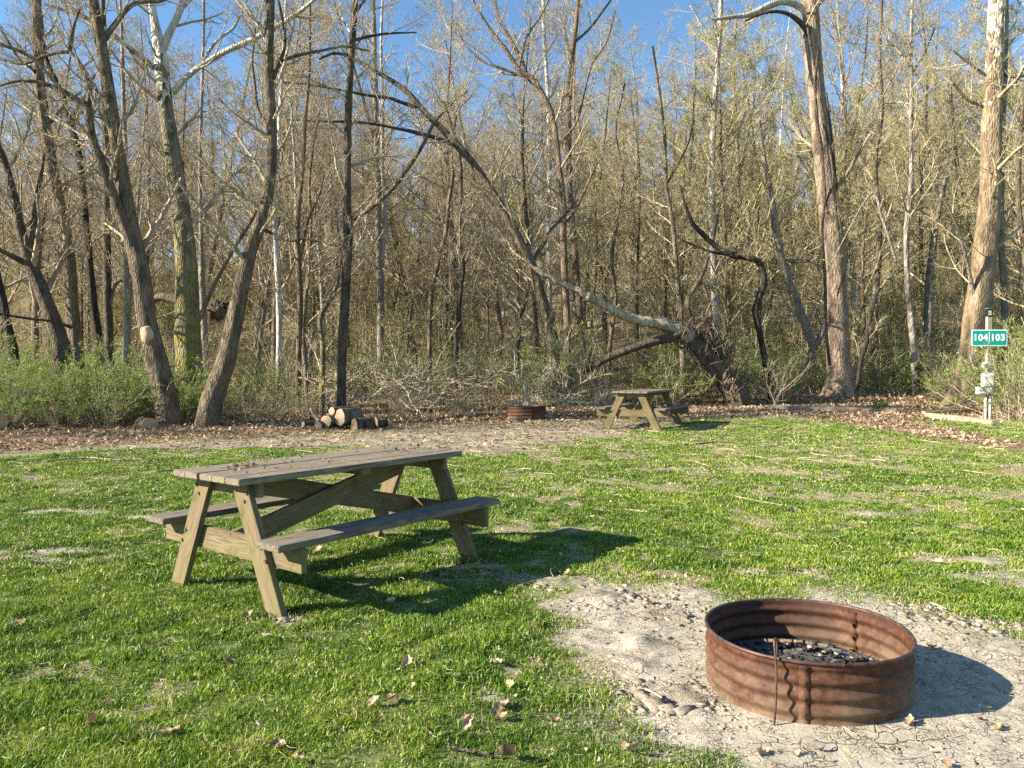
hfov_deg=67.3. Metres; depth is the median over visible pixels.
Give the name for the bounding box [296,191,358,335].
tree
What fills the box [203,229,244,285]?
shrub
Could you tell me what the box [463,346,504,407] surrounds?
dead branch
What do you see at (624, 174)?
tree
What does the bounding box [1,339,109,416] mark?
shrub
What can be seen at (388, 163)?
tree
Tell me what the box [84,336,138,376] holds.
shrub
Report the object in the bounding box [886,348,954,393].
shrub
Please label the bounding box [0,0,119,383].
tree
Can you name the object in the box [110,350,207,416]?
shrub
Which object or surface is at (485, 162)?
tree
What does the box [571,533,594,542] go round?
stick
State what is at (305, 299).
tree
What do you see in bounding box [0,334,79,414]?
shrub
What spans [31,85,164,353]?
tree
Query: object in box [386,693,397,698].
fallen leaf
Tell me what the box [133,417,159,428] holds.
rock
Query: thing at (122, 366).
shrub
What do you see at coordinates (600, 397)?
dead branch
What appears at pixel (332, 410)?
cut log
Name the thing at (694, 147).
tree
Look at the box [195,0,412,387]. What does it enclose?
tree
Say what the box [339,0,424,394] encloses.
tree
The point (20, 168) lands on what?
tree
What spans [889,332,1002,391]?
shrub
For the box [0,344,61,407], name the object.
shrub
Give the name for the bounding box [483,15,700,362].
tree
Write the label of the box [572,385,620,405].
dead branch
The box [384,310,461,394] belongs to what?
shrub
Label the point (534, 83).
tree
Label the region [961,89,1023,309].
tree
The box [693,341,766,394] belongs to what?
shrub
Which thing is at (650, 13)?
sky
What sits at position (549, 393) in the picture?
dead branch
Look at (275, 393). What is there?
dead branch
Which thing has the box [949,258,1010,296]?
shrub
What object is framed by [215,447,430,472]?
leaf debris
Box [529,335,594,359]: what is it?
shrub
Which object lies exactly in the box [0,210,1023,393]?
sapling thicket
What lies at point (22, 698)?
grass
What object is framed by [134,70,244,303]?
tree
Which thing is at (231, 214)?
tree
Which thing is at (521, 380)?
dead branch
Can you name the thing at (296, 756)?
fallen leaf
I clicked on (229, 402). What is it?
shrub
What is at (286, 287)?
shrub
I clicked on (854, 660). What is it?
burnt stick
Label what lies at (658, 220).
tree
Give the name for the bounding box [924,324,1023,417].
shrub
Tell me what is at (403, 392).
dead branch
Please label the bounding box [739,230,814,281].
shrub
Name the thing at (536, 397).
dead branch
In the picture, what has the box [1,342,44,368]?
shrub
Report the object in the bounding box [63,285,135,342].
shrub
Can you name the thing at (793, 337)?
shrub
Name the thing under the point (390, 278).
shrub
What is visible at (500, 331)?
tree
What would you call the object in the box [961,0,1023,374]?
tree
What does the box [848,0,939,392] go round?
tree
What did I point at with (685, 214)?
tree
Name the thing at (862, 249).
tree
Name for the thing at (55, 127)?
tree
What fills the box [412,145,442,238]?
tree
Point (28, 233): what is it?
tree
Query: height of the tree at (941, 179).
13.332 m
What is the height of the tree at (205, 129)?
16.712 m
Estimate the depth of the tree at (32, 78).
50.03 m
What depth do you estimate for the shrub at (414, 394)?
23.37 m
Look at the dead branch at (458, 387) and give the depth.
19.19 m
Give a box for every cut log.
[0,414,9,429]
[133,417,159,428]
[302,421,315,425]
[315,421,324,428]
[321,415,342,428]
[329,406,356,414]
[335,407,363,425]
[351,417,377,429]
[374,416,387,426]
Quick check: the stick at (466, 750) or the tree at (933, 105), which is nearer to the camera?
the stick at (466, 750)
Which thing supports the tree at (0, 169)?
on the ground at (642, 655)
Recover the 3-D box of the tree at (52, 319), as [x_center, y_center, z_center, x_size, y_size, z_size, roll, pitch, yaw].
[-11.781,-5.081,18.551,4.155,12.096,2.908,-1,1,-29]
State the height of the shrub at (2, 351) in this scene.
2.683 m
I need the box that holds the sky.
[0,0,1023,283]
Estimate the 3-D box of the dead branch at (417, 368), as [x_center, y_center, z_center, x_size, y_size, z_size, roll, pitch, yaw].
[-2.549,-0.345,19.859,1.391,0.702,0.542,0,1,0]
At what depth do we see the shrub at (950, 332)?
31.72 m
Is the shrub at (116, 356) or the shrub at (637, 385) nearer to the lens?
the shrub at (637, 385)
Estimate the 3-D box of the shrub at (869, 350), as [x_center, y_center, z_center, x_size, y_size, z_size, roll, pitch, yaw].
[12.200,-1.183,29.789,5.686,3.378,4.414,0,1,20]
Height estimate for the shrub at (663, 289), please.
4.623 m
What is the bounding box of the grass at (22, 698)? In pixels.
[0,408,1023,767]
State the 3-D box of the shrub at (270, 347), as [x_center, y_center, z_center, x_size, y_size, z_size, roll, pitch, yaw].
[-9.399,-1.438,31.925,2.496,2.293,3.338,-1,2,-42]
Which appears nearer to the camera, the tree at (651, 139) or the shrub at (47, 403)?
the shrub at (47, 403)
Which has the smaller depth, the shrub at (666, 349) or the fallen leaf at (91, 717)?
the fallen leaf at (91, 717)
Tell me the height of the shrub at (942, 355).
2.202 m
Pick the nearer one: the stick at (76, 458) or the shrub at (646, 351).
the stick at (76, 458)
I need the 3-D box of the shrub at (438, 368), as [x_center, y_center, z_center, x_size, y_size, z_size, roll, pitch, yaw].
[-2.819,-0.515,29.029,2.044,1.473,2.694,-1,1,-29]
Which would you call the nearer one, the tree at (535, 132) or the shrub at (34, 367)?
the shrub at (34, 367)
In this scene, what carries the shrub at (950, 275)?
on the ground at (642, 655)
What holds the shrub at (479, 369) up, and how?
on the ground at (642, 655)
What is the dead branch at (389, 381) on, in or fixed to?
on the ground at (642, 655)
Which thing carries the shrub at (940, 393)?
on the ground at (642, 655)
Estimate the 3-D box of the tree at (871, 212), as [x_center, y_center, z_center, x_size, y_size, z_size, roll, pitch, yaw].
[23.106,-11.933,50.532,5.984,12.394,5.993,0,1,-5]
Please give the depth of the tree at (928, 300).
27.83 m
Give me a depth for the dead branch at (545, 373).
19.84 m
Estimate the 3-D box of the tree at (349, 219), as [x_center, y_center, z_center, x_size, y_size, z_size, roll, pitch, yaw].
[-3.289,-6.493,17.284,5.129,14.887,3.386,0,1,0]
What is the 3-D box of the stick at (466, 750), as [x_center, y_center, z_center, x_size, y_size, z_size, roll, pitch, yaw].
[-0.122,1.319,2.769,0.262,0.011,0.026,0,1,15]
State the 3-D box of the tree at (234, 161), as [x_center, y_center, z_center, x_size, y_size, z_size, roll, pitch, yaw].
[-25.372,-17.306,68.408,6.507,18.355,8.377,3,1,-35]
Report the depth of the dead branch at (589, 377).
20.14 m
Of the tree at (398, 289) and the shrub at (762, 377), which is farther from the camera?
the tree at (398, 289)
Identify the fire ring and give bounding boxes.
[507,406,545,420]
[704,598,916,726]
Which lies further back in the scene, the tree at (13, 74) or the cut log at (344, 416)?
the tree at (13, 74)
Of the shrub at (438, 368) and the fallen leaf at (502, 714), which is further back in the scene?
the shrub at (438, 368)
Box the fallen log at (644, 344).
[576,328,686,375]
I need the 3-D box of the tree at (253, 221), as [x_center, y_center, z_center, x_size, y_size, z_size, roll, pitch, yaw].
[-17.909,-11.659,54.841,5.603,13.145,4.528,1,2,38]
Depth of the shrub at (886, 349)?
30.94 m
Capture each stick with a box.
[46,457,120,461]
[444,744,513,754]
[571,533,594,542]
[606,509,645,511]
[639,686,661,697]
[685,441,754,445]
[734,495,786,505]
[761,639,828,647]
[834,657,868,663]
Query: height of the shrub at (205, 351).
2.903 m
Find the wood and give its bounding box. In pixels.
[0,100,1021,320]
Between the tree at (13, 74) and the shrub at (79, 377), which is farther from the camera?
the tree at (13, 74)
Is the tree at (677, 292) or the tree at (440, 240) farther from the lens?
the tree at (440, 240)
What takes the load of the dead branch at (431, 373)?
on the ground at (642, 655)
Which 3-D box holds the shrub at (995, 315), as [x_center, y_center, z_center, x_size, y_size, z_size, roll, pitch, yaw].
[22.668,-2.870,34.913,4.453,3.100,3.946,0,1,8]
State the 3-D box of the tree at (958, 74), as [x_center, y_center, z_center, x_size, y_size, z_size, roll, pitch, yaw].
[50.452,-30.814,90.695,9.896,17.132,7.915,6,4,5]
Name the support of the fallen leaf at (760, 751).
on the ground at (642, 655)
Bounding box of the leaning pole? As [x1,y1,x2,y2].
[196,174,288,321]
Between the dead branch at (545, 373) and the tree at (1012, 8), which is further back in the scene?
the tree at (1012, 8)
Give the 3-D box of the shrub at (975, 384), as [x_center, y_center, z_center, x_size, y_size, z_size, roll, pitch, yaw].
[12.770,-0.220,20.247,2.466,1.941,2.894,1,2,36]
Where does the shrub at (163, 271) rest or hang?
on the ground at (642, 655)
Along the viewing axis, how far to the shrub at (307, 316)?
40.01 m
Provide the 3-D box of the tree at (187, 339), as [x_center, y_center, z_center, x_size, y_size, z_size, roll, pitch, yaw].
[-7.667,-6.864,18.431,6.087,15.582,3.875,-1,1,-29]
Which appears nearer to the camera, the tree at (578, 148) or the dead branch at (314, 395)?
the dead branch at (314, 395)
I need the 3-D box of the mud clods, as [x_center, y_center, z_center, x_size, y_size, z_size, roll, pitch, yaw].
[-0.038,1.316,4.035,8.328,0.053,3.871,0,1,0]
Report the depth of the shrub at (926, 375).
23.72 m
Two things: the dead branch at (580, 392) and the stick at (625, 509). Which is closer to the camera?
the stick at (625, 509)
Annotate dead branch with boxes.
[260,377,304,407]
[296,358,315,383]
[304,371,348,395]
[306,382,361,403]
[307,368,346,393]
[314,364,360,386]
[316,373,365,387]
[317,358,336,375]
[325,372,336,403]
[326,368,367,396]
[346,351,426,412]
[346,359,397,383]
[349,377,445,418]
[367,379,400,400]
[371,378,390,388]
[372,369,420,391]
[380,378,428,404]
[387,359,439,383]
[390,365,437,399]
[391,375,432,395]
[392,352,422,381]
[401,385,437,404]
[403,354,524,398]
[406,382,452,409]
[407,362,444,401]
[414,376,440,398]
[419,366,470,389]
[440,377,473,396]
[441,373,491,401]
[445,347,532,403]
[450,357,473,386]
[454,380,480,400]
[459,360,510,392]
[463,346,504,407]
[486,364,536,381]
[491,388,538,405]
[497,377,546,409]
[498,396,527,405]
[500,314,529,383]
[509,370,550,405]
[516,371,568,397]
[523,378,551,410]
[524,351,573,379]
[532,359,554,380]
[533,367,556,395]
[534,383,573,404]
[537,330,608,405]
[545,386,591,405]
[551,362,581,397]
[572,366,612,388]
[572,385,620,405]
[575,387,623,403]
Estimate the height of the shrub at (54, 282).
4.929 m
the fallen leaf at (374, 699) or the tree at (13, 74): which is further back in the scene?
the tree at (13, 74)
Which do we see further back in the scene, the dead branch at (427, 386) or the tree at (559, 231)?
the tree at (559, 231)
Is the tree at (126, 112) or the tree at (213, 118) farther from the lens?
the tree at (126, 112)
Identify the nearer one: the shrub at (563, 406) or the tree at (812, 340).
the shrub at (563, 406)
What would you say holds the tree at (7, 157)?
on the ground at (642, 655)
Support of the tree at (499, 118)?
on the ground at (642, 655)
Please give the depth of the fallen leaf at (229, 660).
3.61 m
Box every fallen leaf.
[14,619,25,625]
[85,712,96,725]
[155,725,179,732]
[223,656,233,662]
[240,608,253,616]
[255,720,266,726]
[269,737,285,746]
[293,753,303,758]
[313,544,322,551]
[368,695,378,705]
[385,596,395,603]
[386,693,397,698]
[401,654,411,664]
[462,715,472,728]
[491,703,502,717]
[492,657,501,663]
[492,712,507,716]
[497,742,517,755]
[500,700,508,705]
[506,679,513,686]
[618,741,628,749]
[626,741,641,750]
[756,746,771,755]
[790,506,796,512]
[793,749,799,755]
[903,714,913,724]
[931,557,942,562]
[941,759,951,766]
[994,722,1001,729]
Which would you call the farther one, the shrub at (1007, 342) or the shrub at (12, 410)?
the shrub at (1007, 342)
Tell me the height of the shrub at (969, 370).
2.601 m
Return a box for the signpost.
[971,308,1006,418]
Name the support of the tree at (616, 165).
on the ground at (642, 655)
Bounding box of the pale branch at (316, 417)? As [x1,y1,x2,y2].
[310,408,320,420]
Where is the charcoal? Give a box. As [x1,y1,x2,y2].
[733,637,878,661]
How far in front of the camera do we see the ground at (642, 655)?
4.13 m
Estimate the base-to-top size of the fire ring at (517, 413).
0.351 m
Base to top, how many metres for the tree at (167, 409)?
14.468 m
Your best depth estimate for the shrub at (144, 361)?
25.13 m
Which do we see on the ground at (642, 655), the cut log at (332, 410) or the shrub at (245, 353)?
the shrub at (245, 353)
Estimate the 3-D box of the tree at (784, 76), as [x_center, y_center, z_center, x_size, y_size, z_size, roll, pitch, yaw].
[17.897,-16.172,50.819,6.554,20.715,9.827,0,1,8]
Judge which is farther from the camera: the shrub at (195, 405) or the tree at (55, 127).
the tree at (55, 127)
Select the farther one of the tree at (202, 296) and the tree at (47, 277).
the tree at (47, 277)
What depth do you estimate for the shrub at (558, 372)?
21.51 m
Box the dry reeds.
[969,334,1023,422]
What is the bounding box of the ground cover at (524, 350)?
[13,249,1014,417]
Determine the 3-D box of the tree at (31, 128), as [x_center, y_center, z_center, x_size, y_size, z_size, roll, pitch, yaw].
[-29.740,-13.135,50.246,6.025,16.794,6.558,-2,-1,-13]
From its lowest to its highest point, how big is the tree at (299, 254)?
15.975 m
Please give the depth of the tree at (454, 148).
47.51 m
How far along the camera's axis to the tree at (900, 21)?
42.84 m
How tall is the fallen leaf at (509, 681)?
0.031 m
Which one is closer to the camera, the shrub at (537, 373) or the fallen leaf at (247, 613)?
the fallen leaf at (247, 613)
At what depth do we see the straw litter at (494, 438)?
9.52 m
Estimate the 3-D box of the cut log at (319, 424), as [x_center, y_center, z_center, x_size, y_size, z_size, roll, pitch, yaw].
[-3.843,0.832,15.727,0.194,0.178,0.360,0,1,25]
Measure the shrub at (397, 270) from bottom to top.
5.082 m
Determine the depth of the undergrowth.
23.71 m
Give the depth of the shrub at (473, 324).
43.42 m
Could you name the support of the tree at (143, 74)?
on the ground at (642, 655)
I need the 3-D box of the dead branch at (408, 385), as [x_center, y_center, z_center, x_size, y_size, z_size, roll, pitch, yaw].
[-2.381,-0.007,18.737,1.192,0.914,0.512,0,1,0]
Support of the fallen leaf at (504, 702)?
on the ground at (642, 655)
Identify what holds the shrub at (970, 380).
on the ground at (642, 655)
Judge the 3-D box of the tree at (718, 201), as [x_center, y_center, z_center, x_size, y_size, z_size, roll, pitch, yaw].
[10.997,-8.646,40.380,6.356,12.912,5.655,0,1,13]
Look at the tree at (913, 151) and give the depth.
71.88 m
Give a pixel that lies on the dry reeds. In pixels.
(1010, 396)
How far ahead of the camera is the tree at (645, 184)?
75.62 m
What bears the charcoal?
on the ash
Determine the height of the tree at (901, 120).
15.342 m
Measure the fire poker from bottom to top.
0.338 m
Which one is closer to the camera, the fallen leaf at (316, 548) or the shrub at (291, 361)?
the fallen leaf at (316, 548)
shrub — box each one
[0,327,50,381]
[0,333,75,420]
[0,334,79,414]
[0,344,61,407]
[0,346,104,422]
[0,353,40,420]
[0,354,119,427]
[0,359,51,427]
[0,359,81,425]
[0,375,47,428]
[1,247,117,302]
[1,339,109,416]
[1,339,120,382]
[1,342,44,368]
[2,265,41,297]
[2,322,115,380]
[4,285,63,345]
[16,357,165,427]
[24,291,135,345]
[25,387,99,428]
[37,334,143,400]
[48,341,152,420]
[54,345,153,420]
[62,257,221,344]
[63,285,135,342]
[73,387,147,428]
[83,338,175,416]
[84,332,172,380]
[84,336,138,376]
[99,368,187,423]
[102,252,229,348]
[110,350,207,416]
[114,325,173,368]
[115,262,173,285]
[120,342,173,391]
[128,356,246,423]
[134,369,229,420]
[150,258,230,340]
[154,241,174,306]
[162,324,241,389]
[163,336,215,358]
[166,247,236,282]
[168,339,217,370]
[172,307,336,404]
[184,381,255,419]
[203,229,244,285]
[205,251,294,314]
[205,257,255,306]
[206,360,268,402]
[207,288,254,332]
[208,323,283,376]
[212,331,270,369]
[222,376,285,420]
[225,360,283,416]
[228,361,307,413]
[236,268,319,312]
[238,352,292,393]
[250,382,304,418]
[253,275,362,342]
[254,325,309,370]
[263,341,359,395]
[263,342,312,379]
[270,284,358,340]
[285,382,318,416]
[286,279,433,363]
[302,323,408,395]
[308,263,395,315]
[309,351,351,384]
[318,351,383,392]
[325,301,496,408]
[329,318,384,394]
[332,307,406,368]
[351,244,429,301]
[351,266,398,312]
[354,238,423,302]
[354,331,394,384]
[370,391,410,417]
[371,291,449,346]
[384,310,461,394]
[392,363,434,397]
[393,245,474,302]
[400,243,436,280]
[403,317,502,375]
[411,352,462,384]
[412,283,524,348]
[413,328,534,393]
[421,291,492,333]
[439,345,483,377]
[443,385,490,415]
[447,324,530,393]
[452,344,493,387]
[458,233,512,277]
[478,341,543,389]
[480,311,612,406]
[491,343,567,399]
[493,331,559,368]
[502,356,542,393]
[509,316,623,402]
[520,324,605,381]
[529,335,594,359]
[534,378,588,416]
[575,379,621,416]
[595,252,741,334]
[606,311,747,391]
[614,351,684,405]
[622,331,670,367]
[623,292,753,393]
[624,343,716,405]
[626,316,746,378]
[628,268,707,313]
[644,330,753,393]
[656,315,775,365]
[668,306,757,373]
[668,341,725,398]
[690,251,857,335]
[693,327,819,392]
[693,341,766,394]
[708,276,775,319]
[724,348,821,404]
[731,347,802,397]
[733,337,824,393]
[737,297,855,370]
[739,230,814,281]
[751,321,891,389]
[752,343,856,395]
[758,350,828,398]
[761,353,803,393]
[765,317,802,361]
[767,313,938,394]
[768,238,859,302]
[823,301,907,357]
[847,249,961,330]
[848,238,960,306]
[849,303,959,392]
[850,274,958,343]
[851,325,934,375]
[851,351,916,394]
[858,312,922,375]
[859,253,938,302]
[872,314,1010,390]
[880,301,1000,377]
[886,257,967,301]
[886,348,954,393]
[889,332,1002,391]
[891,346,955,391]
[892,240,967,302]
[895,307,962,366]
[905,349,956,397]
[909,358,994,400]
[918,338,996,399]
[922,343,995,377]
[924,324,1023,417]
[933,267,1023,341]
[936,318,1023,392]
[937,291,1023,388]
[941,313,1023,415]
[941,344,1023,413]
[945,333,1023,405]
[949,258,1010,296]
[950,346,1023,407]
[955,326,1023,421]
[992,288,1023,346]
[992,290,1023,331]
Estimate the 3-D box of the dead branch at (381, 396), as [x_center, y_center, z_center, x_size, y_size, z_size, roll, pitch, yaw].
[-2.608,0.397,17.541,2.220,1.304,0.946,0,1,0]
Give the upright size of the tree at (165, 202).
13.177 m
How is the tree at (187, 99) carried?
on the ground at (642, 655)
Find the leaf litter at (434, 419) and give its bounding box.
[0,321,1023,767]
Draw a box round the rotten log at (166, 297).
[154,293,174,303]
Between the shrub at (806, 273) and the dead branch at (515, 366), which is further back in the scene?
the shrub at (806, 273)
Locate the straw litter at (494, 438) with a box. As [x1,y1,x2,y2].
[0,418,1023,767]
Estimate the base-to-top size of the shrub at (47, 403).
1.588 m
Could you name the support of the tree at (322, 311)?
on the ground at (642, 655)
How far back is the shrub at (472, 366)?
28.19 m
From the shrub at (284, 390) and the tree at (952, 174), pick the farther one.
the tree at (952, 174)
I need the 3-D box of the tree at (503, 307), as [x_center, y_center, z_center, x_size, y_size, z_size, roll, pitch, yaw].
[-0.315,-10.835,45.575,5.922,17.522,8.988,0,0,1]
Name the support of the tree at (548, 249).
on the ground at (642, 655)
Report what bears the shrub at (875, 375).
on the ground at (642, 655)
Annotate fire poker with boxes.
[773,637,777,725]
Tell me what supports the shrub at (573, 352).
on the ground at (642, 655)
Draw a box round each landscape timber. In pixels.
[770,405,895,412]
[922,408,983,413]
[925,413,997,424]
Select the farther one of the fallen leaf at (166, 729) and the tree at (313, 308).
the tree at (313, 308)
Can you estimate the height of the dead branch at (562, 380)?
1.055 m
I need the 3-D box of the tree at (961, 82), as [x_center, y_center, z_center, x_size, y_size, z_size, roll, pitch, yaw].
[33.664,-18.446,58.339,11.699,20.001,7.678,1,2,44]
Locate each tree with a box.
[0,0,109,341]
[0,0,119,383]
[0,0,147,296]
[0,0,154,379]
[0,0,192,425]
[0,59,95,250]
[0,63,34,236]
[0,68,78,362]
[0,87,64,297]
[0,90,89,312]
[0,99,114,415]
[0,101,28,249]
[0,115,63,385]
[0,129,78,349]
[0,150,120,343]
[0,216,41,327]
[2,70,122,297]
[3,109,101,344]
[15,0,118,371]
[22,66,121,271]
[29,20,195,297]
[30,27,268,370]
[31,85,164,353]
[44,0,332,416]
[53,0,168,399]
[64,0,160,392]
[73,197,121,279]
[78,47,166,314]
[91,100,192,320]
[92,59,196,307]
[94,50,252,305]
[95,73,220,262]
[99,0,209,342]
[110,0,341,293]
[120,50,206,274]
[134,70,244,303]
[146,109,233,284]
[153,45,287,331]
[156,80,229,239]
[158,0,246,382]
[165,0,418,427]
[181,0,365,348]
[181,45,322,336]
[187,0,357,383]
[191,90,255,242]
[192,12,375,377]
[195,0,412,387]
[213,38,374,367]
[224,118,293,248]
[230,116,306,323]
[236,68,400,352]
[238,141,287,306]
[241,130,364,377]
[252,0,303,395]
[256,0,355,411]
[257,104,356,293]
[258,0,474,406]
[258,107,339,408]
[259,138,385,311]
[260,98,382,326]
[278,42,369,298]
[280,27,622,403]
[282,30,393,364]
[283,110,399,364]
[285,114,358,303]
[287,81,374,300]
[288,0,458,360]
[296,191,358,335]
[298,80,343,198]
[301,259,358,416]
[318,85,428,344]
[324,194,440,390]
[326,82,515,371]
[329,109,436,318]
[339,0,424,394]
[339,110,441,349]
[351,99,411,208]
[353,97,405,277]
[358,117,407,244]
[358,146,400,276]
[365,0,534,382]
[370,145,413,216]
[380,118,422,228]
[381,95,439,233]
[385,0,545,361]
[387,116,507,373]
[387,131,407,185]
[388,87,497,370]
[397,54,497,287]
[398,77,474,333]
[411,152,495,347]
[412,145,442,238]
[416,93,468,394]
[419,82,482,395]
[422,0,628,373]
[425,125,491,248]
[443,117,510,325]
[444,0,648,395]
[448,148,541,356]
[462,75,595,349]
[463,88,496,165]
[463,124,594,374]
[464,136,501,248]
[468,113,498,218]
[469,95,510,230]
[471,67,554,331]
[475,133,532,267]
[478,105,540,219]
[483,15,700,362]
[484,0,654,346]
[491,46,605,334]
[493,94,553,188]
[494,94,558,299]
[498,268,539,394]
[510,112,608,324]
[513,141,567,279]
[514,87,564,229]
[516,0,574,314]
[516,76,638,328]
[524,0,611,391]
[525,257,761,406]
[531,0,632,290]
[534,126,653,375]
[539,77,645,335]
[551,2,703,326]
[552,120,678,351]
[557,81,648,227]
[563,93,612,174]
[571,68,647,398]
[574,74,710,362]
[588,95,660,303]
[592,104,729,359]
[598,103,646,231]
[599,115,646,257]
[601,121,629,236]
[605,25,768,321]
[606,127,704,319]
[608,105,696,310]
[629,18,727,394]
[629,40,709,220]
[629,145,662,251]
[631,103,672,182]
[632,5,784,303]
[633,13,859,366]
[633,60,802,336]
[646,125,721,272]
[651,0,752,393]
[667,0,854,345]
[668,113,774,291]
[677,169,779,402]
[680,115,753,270]
[681,116,716,256]
[690,0,846,321]
[695,101,767,282]
[696,87,780,273]
[699,0,899,397]
[703,142,821,340]
[716,42,812,300]
[718,138,799,294]
[727,10,888,354]
[729,32,804,184]
[738,70,786,170]
[741,94,863,394]
[742,0,840,277]
[743,69,908,353]
[755,0,945,345]
[762,0,958,279]
[762,71,840,260]
[767,85,970,389]
[775,128,810,191]
[797,149,854,265]
[800,80,900,257]
[813,81,903,240]
[820,182,896,266]
[829,104,858,163]
[830,75,894,235]
[835,110,916,291]
[839,0,1021,331]
[841,0,957,311]
[841,260,902,402]
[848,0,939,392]
[848,0,960,394]
[848,119,925,285]
[850,14,1023,321]
[865,54,917,186]
[869,121,952,311]
[871,101,952,257]
[880,77,918,186]
[881,107,926,186]
[883,44,1023,310]
[885,4,1018,280]
[891,171,957,387]
[894,0,1023,405]
[896,125,946,197]
[904,80,978,276]
[907,95,972,285]
[908,46,982,153]
[913,71,1023,274]
[914,0,1023,332]
[920,17,1022,231]
[923,152,975,297]
[927,67,980,246]
[938,0,1023,274]
[944,51,983,168]
[948,62,1023,295]
[951,175,1023,332]
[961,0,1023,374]
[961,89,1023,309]
[976,55,1023,287]
[981,63,1023,141]
[993,84,1023,307]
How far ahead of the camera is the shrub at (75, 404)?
16.16 m
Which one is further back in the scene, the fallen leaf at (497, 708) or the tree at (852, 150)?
the tree at (852, 150)
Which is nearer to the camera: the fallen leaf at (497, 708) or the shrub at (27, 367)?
the fallen leaf at (497, 708)
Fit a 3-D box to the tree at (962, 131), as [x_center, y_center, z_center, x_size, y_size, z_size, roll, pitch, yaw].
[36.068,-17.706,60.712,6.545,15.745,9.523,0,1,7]
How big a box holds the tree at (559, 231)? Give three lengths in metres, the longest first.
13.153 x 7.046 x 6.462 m
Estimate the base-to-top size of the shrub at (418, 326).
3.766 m
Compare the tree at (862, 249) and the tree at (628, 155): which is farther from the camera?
the tree at (628, 155)
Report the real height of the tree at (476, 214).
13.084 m
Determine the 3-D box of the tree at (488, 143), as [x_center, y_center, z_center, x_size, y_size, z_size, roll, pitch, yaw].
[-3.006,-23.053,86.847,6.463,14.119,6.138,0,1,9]
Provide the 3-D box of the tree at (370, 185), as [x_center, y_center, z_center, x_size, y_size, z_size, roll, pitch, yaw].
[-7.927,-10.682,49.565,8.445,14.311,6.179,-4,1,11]
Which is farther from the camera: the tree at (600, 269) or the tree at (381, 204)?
the tree at (381, 204)
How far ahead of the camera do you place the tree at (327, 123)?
62.49 m
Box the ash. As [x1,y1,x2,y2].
[733,638,878,661]
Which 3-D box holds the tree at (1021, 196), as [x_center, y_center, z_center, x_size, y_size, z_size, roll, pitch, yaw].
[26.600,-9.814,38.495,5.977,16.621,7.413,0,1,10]
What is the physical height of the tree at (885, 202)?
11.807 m
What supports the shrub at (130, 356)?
on the ground at (642, 655)
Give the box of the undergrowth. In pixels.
[0,256,1022,421]
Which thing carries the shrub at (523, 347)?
on the ground at (642, 655)
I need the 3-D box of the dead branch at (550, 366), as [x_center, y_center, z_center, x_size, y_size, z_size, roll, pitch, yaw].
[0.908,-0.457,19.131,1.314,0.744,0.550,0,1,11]
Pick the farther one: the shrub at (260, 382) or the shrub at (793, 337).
the shrub at (793, 337)
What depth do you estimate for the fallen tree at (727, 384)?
21.71 m
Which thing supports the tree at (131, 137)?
on the ground at (642, 655)
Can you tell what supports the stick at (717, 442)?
on the ground at (642, 655)
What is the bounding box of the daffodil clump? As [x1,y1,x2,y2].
[863,397,888,407]
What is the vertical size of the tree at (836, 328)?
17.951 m
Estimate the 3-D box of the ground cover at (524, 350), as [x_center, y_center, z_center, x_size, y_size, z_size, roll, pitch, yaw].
[0.595,-4.755,39.177,91.576,10.408,41.611,0,1,0]
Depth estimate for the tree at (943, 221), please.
48.28 m
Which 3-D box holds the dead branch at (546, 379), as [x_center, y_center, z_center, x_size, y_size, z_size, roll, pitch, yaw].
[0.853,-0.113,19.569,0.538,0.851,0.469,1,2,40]
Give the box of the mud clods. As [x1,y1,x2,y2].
[28,548,1023,767]
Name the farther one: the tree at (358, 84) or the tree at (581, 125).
the tree at (581, 125)
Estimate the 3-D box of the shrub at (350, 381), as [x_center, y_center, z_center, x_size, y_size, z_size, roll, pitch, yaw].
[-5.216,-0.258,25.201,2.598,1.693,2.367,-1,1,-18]
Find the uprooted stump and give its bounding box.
[207,296,229,326]
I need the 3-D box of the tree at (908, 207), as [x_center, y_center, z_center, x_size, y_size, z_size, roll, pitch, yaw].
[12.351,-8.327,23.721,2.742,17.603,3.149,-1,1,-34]
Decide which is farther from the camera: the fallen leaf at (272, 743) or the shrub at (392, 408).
the shrub at (392, 408)
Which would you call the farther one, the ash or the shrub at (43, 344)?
the shrub at (43, 344)
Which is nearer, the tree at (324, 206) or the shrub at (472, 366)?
the shrub at (472, 366)
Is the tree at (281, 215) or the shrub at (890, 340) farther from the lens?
the tree at (281, 215)
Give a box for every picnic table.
[146,445,499,617]
[595,389,689,431]
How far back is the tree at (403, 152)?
97.52 m
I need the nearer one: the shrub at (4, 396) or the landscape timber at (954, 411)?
the shrub at (4, 396)
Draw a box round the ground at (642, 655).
[0,191,1023,767]
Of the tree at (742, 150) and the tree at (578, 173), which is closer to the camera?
the tree at (742, 150)
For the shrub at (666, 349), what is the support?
on the ground at (642, 655)
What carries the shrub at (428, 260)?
on the ground at (642, 655)
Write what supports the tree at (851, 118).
on the ground at (642, 655)
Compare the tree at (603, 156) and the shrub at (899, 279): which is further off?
the shrub at (899, 279)
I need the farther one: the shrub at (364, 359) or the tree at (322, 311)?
the shrub at (364, 359)
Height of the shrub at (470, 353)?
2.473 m
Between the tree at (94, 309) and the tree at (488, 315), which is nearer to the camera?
the tree at (94, 309)
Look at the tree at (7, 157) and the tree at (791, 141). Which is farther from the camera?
the tree at (791, 141)
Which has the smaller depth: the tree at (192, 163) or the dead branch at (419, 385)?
the dead branch at (419, 385)
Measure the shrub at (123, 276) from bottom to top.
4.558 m
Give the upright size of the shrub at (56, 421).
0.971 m
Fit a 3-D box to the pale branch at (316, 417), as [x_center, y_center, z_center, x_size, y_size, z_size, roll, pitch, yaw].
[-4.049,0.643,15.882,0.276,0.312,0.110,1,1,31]
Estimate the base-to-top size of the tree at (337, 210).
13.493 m

